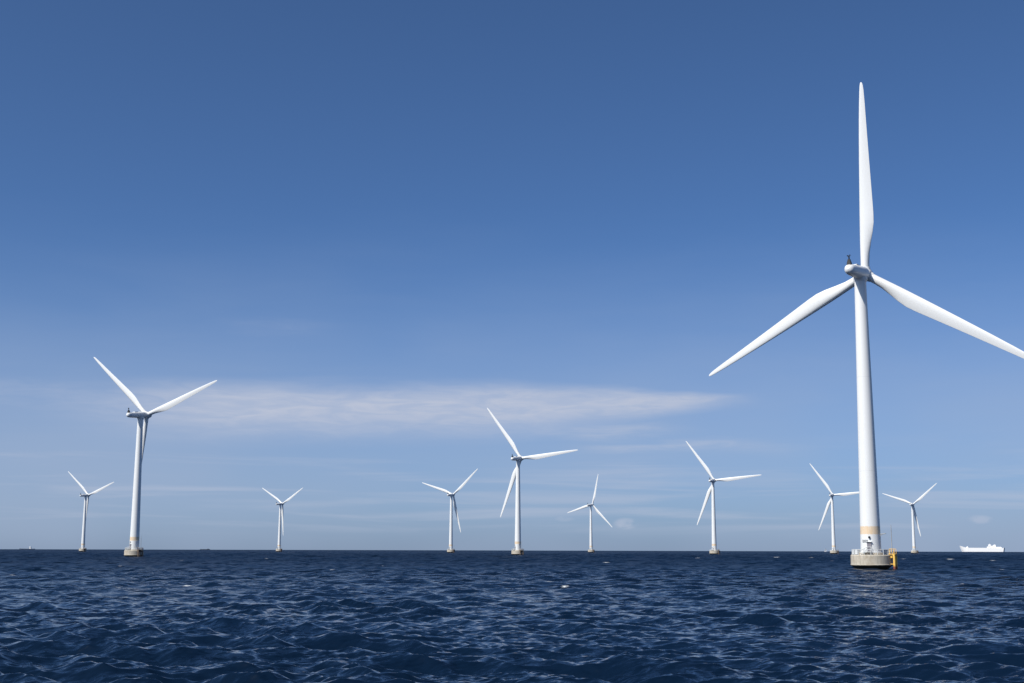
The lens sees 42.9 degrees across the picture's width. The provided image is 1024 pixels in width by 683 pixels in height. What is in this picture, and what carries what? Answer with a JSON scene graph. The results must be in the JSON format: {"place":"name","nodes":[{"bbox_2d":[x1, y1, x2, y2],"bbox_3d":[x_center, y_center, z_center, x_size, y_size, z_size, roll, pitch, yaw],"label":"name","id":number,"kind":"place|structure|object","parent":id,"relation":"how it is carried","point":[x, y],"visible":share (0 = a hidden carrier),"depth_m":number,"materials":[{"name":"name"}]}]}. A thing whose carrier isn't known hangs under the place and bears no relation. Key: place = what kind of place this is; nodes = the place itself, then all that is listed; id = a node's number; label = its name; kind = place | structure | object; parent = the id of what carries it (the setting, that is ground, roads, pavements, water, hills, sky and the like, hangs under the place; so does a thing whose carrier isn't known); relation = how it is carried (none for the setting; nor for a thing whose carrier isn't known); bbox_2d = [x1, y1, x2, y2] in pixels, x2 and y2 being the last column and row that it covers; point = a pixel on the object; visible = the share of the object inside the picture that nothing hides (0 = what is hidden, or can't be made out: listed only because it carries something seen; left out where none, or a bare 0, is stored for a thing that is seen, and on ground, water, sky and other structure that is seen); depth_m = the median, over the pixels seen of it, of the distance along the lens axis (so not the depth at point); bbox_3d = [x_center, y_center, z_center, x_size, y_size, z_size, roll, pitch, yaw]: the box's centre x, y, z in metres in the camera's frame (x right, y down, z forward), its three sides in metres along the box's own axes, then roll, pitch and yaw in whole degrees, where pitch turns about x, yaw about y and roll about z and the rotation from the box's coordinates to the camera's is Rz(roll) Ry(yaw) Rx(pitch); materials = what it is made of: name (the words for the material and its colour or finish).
{"place":"outdoors","nodes":[
{"label":"outdoors","id":0,"kind":"place"},
{"bbox_2d":[0,549,1023,682],"bbox_3d":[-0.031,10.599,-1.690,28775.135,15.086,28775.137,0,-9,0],"label":"water","id":1,"kind":"structure","parent":0,"point":[283,616],"depth_m":82.26,"materials":[{"name":"blue liquid"}]},
{"bbox_2d":[68,471,113,551],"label":"wind turbine","id":2,"kind":"object","parent":1,"relation":"in","point":[86,501],"visible":0.99,"depth_m":1588.09,"materials":[{"name":"paint"}]},
{"bbox_2d":[94,357,216,556],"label":"wind turbine","id":3,"kind":"object","parent":1,"relation":"in","point":[133,549],"visible":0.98,"depth_m":625.55,"materials":[{"name":"paint"}]},
{"bbox_2d":[263,488,301,551],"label":"wind turbine","id":4,"kind":"object","parent":1,"relation":"in","point":[279,549],"visible":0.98,"depth_m":1875.39,"materials":[{"name":"paint"}]},
{"bbox_2d":[422,469,476,552],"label":"wind turbine","id":5,"kind":"object","parent":1,"relation":"in","point":[450,549],"visible":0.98,"depth_m":1546.02,"materials":[{"name":"paint"}]},
{"bbox_2d":[487,408,576,554],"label":"wind turbine","id":6,"kind":"object","parent":1,"relation":"in","point":[517,549],"visible":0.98,"depth_m":922.00,"materials":[{"name":"paint"}]},
{"bbox_2d":[568,476,611,551],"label":"wind turbine","id":7,"kind":"object","parent":1,"relation":"in","point":[590,549],"visible":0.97,"depth_m":1883.69,"materials":[{"name":"paint"}]},
{"bbox_2d":[686,441,759,553],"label":"wind turbine","id":8,"kind":"object","parent":1,"relation":"in","point":[711,491],"visible":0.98,"depth_m":1210.88,"materials":[{"name":"paint"}]},
{"bbox_2d":[810,464,858,553],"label":"wind turbine","id":9,"kind":"object","parent":1,"relation":"in","point":[833,550],"visible":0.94,"depth_m":1525.91,"materials":[{"name":"paint"}]},
{"bbox_2d":[709,82,1023,569],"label":"wind turbine","id":10,"kind":"object","parent":1,"relation":"in","point":[870,553],"visible":0.94,"depth_m":298.48,"materials":[{"name":"white metal"}]},
{"bbox_2d":[882,483,936,552],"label":"wind turbine","id":11,"kind":"object","parent":1,"relation":"in","point":[913,514],"visible":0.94,"depth_m":1830.42,"materials":[{"name":"paint"}]},
{"bbox_2d":[960,545,1004,551],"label":"ferry","id":12,"kind":"object","parent":1,"relation":"on","point":[991,548],"visible":0.88,"depth_m":5511.40,"materials":[{"name":"white paint"}]},
{"bbox_2d":[0,0,1023,551],"label":"sky","id":13,"kind":"structure","parent":0,"point":[378,227],"materials":[{"name":"blue"}]}
]}

